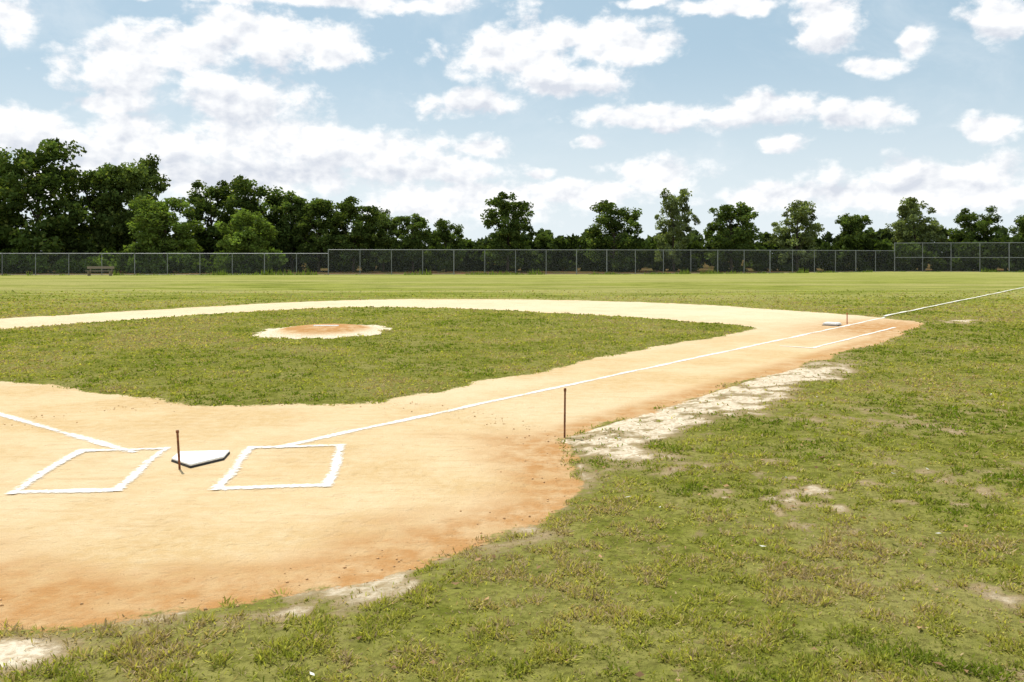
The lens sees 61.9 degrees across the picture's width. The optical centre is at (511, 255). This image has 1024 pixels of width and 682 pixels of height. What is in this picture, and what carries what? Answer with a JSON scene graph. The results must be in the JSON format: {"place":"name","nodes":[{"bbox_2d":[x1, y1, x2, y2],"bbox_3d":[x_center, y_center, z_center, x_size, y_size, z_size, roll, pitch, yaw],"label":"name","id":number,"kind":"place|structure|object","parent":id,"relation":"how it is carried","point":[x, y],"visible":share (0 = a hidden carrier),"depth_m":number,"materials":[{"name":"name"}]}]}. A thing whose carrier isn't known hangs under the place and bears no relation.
{"place":"outdoors","nodes":[
{"label":"outdoors","id":0,"kind":"place"},
{"bbox_2d":[0,260,1023,681],"bbox_3d":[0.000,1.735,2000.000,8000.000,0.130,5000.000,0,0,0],"label":"ground","id":1,"kind":"structure","parent":0,"point":[164,528],"depth_m":7.12,"materials":[{"name":"beige soil"}]},
{"bbox_2d":[0,154,29,251],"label":"oak tree","id":2,"kind":"object","parent":1,"relation":"on","point":[1,241],"visible":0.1,"depth_m":92.30,"materials":[{"name":"green plant"}]},
{"bbox_2d":[0,137,95,264],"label":"oak tree","id":3,"kind":"object","parent":1,"relation":"on","point":[51,178],"visible":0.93,"depth_m":90.03,"materials":[{"name":"green plant"}]},
{"bbox_2d":[0,412,137,452],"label":"foul line","id":4,"kind":"object","parent":1,"relation":"on","point":[98,442],"visible":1,"depth_m":8.47,"materials":[{"name":"white paint"}]},
{"bbox_2d":[5,447,169,493],"bbox_3d":[-3.506,1.792,7.197,0.897,0.004,1.554,0,0,-8],"label":"batters box line","id":5,"kind":"object","parent":1,"relation":"on","point":[130,478],"visible":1,"depth_m":6.89,"materials":[{"name":"white paint"}]},
{"bbox_2d":[48,162,136,261],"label":"oak tree","id":6,"kind":"object","parent":1,"relation":"on","point":[101,180],"visible":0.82,"depth_m":93.34,"materials":[{"name":"green plant"}]},
{"bbox_2d":[87,266,113,275],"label":"park bench","id":7,"kind":"object","parent":1,"relation":"on","point":[99,267],"visible":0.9,"depth_m":75.69,"materials":[{"name":"brown wood"}]},
{"bbox_2d":[91,153,171,254],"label":"oak tree","id":8,"kind":"object","parent":1,"relation":"on","point":[145,175],"visible":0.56,"depth_m":94.20,"materials":[{"name":"green plant"}]},
{"bbox_2d":[0,246,287,272],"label":"shrub row","id":9,"kind":"object","parent":1,"relation":"on","point":[25,260],"visible":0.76,"depth_m":87.12,"materials":[{"name":"green plant"}]},
{"bbox_2d":[123,195,204,267],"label":"oak tree","id":10,"kind":"object","parent":1,"relation":"on","point":[159,222],"visible":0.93,"depth_m":88.85,"materials":[{"name":"green plant"}]},
{"bbox_2d":[0,253,327,274],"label":"chain link fence","id":11,"kind":"object","parent":1,"relation":"on","point":[161,262],"visible":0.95,"depth_m":77.93,"materials":[{"name":"metal"}]},
{"bbox_2d":[176,430,180,469],"bbox_3d":[-2.810,1.660,7.190,0.045,0.380,0.027,0,0,0],"label":"metal stake","id":12,"kind":"object","parent":1,"relation":"on","point":[178,450],"visible":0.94,"depth_m":7.18,"materials":[{"name":"metal"}]},
{"bbox_2d":[171,450,229,467],"bbox_3d":[-2.756,1.788,7.481,0.449,0.044,0.518,0,0,-7],"label":"home plate","id":13,"kind":"object","parent":1,"relation":"on","point":[190,459],"visible":0.88,"depth_m":7.47,"materials":[{"name":"white rubber"}]},
{"bbox_2d":[177,180,241,265],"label":"oak tree","id":14,"kind":"object","parent":1,"relation":"on","point":[201,204],"visible":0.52,"depth_m":96.38,"materials":[{"name":"green plant"}]},
{"bbox_2d":[213,208,279,265],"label":"oak tree","id":15,"kind":"object","parent":1,"relation":"on","point":[242,239],"visible":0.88,"depth_m":86.77,"materials":[{"name":"green plant"}]},
{"bbox_2d":[210,175,292,255],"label":"oak tree","id":16,"kind":"object","parent":1,"relation":"on","point":[242,188],"visible":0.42,"depth_m":95.19,"materials":[{"name":"green plant"}]},
{"bbox_2d":[209,444,344,489],"bbox_3d":[-1.941,1.792,7.329,0.979,0.004,1.545,0,0,-7],"label":"batters box line","id":17,"kind":"object","parent":1,"relation":"on","point":[329,480],"visible":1,"depth_m":6.99,"materials":[{"name":"white paint"}]},
{"bbox_2d":[266,190,325,270],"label":"oak tree","id":18,"kind":"object","parent":1,"relation":"on","point":[288,207],"visible":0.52,"depth_m":95.31,"materials":[{"name":"green plant"}]},
{"bbox_2d":[287,197,342,271],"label":"oak tree","id":19,"kind":"object","parent":1,"relation":"on","point":[317,208],"visible":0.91,"depth_m":93.84,"materials":[{"name":"green plant"}]},
{"bbox_2d":[322,196,385,271],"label":"oak tree","id":20,"kind":"object","parent":1,"relation":"on","point":[359,234],"visible":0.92,"depth_m":92.78,"materials":[{"name":"green plant"}]},
{"bbox_2d":[360,209,409,271],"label":"oak tree","id":21,"kind":"object","parent":1,"relation":"on","point":[385,222],"visible":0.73,"depth_m":93.99,"materials":[{"name":"green plant"}]},
{"bbox_2d":[388,213,435,270],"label":"oak tree","id":22,"kind":"object","parent":1,"relation":"on","point":[414,240],"visible":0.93,"depth_m":93.27,"materials":[{"name":"green plant"}]},
{"bbox_2d":[426,218,467,271],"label":"oak tree","id":23,"kind":"object","parent":1,"relation":"on","point":[443,230],"visible":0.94,"depth_m":93.60,"materials":[{"name":"green plant"}]},
{"bbox_2d":[0,336,895,627],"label":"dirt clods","id":24,"kind":"object","parent":1,"relation":"on","point":[382,550],"visible":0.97,"depth_m":5.99,"materials":[{"name":"brown soil"}]},
{"bbox_2d":[480,191,536,271],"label":"oak tree","id":25,"kind":"object","parent":1,"relation":"on","point":[509,227],"visible":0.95,"depth_m":93.09,"materials":[{"name":"green plant"}]},
{"bbox_2d":[0,289,1023,681],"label":"grass","id":26,"kind":"structure","parent":1,"relation":"on","point":[152,667],"depth_m":5.91,"materials":[{"name":"green plant"}]},
{"bbox_2d":[1,267,1022,275],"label":"weeds","id":27,"kind":"object","parent":1,"relation":"on","point":[481,273],"visible":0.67,"depth_m":79.81,"materials":[{"name":"green plant"}]},
{"bbox_2d":[13,231,1023,270],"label":"hedge row","id":28,"kind":"object","parent":1,"relation":"on","point":[565,246],"visible":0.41,"depth_m":98.47,"materials":[{"name":"green plant"}]},
{"bbox_2d":[50,223,1019,267],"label":"distant trees","id":29,"kind":"object","parent":1,"relation":"on","point":[882,234],"visible":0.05,"depth_m":122.75,"materials":[{"name":"green plant"}]},
{"bbox_2d":[532,232,557,265],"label":"oak tree","id":30,"kind":"object","parent":1,"relation":"on","point":[545,239],"visible":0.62,"depth_m":99.37,"materials":[{"name":"green plant"}]},
{"bbox_2d":[564,388,565,437],"bbox_3d":[0.525,1.580,8.440,0.026,0.540,0.026,0,0,-45],"label":"metal stake","id":31,"kind":"object","parent":1,"relation":"on","point":[564,412],"visible":0.92,"depth_m":8.43,"materials":[{"name":"metal"}]},
{"bbox_2d":[279,317,884,447],"bbox_3d":[4.296,1.787,16.392,0.171,0.016,21.250,0,0,38],"label":"foul line","id":32,"kind":"object","parent":1,"relation":"on","point":[353,430],"visible":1,"depth_m":10.58,"materials":[{"name":"white paint"}]},
{"bbox_2d":[328,249,893,274],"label":"chain link fence","id":33,"kind":"object","parent":1,"relation":"on","point":[617,258],"visible":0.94,"depth_m":81.46,"materials":[{"name":"metal"}]},
{"bbox_2d":[585,199,653,271],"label":"oak tree","id":34,"kind":"object","parent":1,"relation":"on","point":[611,221],"visible":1,"depth_m":94.20,"materials":[{"name":"green plant"}]},
{"bbox_2d":[310,371,1023,680],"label":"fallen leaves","id":35,"kind":"object","parent":1,"relation":"on","point":[639,674],"visible":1,"depth_m":5.40,"materials":[{"name":"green plant"}]},
{"bbox_2d":[654,188,699,271],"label":"oak tree","id":36,"kind":"object","parent":1,"relation":"on","point":[671,203],"visible":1,"depth_m":95.50,"materials":[{"name":"green plant"}]},
{"bbox_2d":[703,201,763,271],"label":"oak tree","id":37,"kind":"object","parent":1,"relation":"on","point":[741,215],"visible":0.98,"depth_m":94.97,"materials":[{"name":"green plant"}]},
{"bbox_2d":[763,199,824,270],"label":"oak tree","id":38,"kind":"object","parent":1,"relation":"on","point":[799,214],"visible":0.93,"depth_m":97.43,"materials":[{"name":"green plant"}]},
{"bbox_2d":[822,322,841,325],"bbox_3d":[8.277,1.770,22.070,0.403,0.080,0.403,0,0,38],"label":"first base","id":39,"kind":"object","parent":1,"relation":"on","point":[832,323],"visible":0.99,"depth_m":21.97,"materials":[{"name":"white rubber"}]},
{"bbox_2d":[780,327,895,347],"bbox_3d":[7.488,1.793,19.161,0.707,0.001,6.159,0,0,38],"label":"running lane line","id":40,"kind":"object","parent":1,"relation":"on","point":[844,339],"visible":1,"depth_m":18.05,"materials":[{"name":"white paint"}]},
{"bbox_2d":[835,213,877,265],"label":"oak tree","id":41,"kind":"object","parent":1,"relation":"on","point":[852,225],"visible":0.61,"depth_m":100.24,"materials":[{"name":"green plant"}]},
{"bbox_2d":[885,197,948,263],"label":"oak tree","id":42,"kind":"object","parent":1,"relation":"on","point":[909,213],"visible":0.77,"depth_m":102.85,"materials":[{"name":"green plant"}]},
{"bbox_2d":[885,287,1022,315],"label":"foul line","id":43,"kind":"object","parent":1,"relation":"on","point":[948,302],"visible":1,"depth_m":31.51,"materials":[{"name":"white paint"}]},
{"bbox_2d":[894,242,1023,271],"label":"chain link fence","id":44,"kind":"object","parent":1,"relation":"on","point":[922,257],"visible":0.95,"depth_m":93.29,"materials":[{"name":"metal"}]},
{"bbox_2d":[947,205,1002,264],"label":"oak tree","id":45,"kind":"object","parent":1,"relation":"on","point":[983,228],"visible":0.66,"depth_m":102.19,"materials":[{"name":"green plant"}]},
{"bbox_2d":[1004,215,1023,249],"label":"oak tree","id":46,"kind":"object","parent":1,"relation":"on","point":[1020,224],"visible":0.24,"depth_m":103.44,"materials":[{"name":"green plant"}]},
{"bbox_2d":[0,0,1023,244],"label":"sky","id":47,"kind":"structure","parent":0,"point":[434,110],"materials":[{"name":"blue"}]}
]}

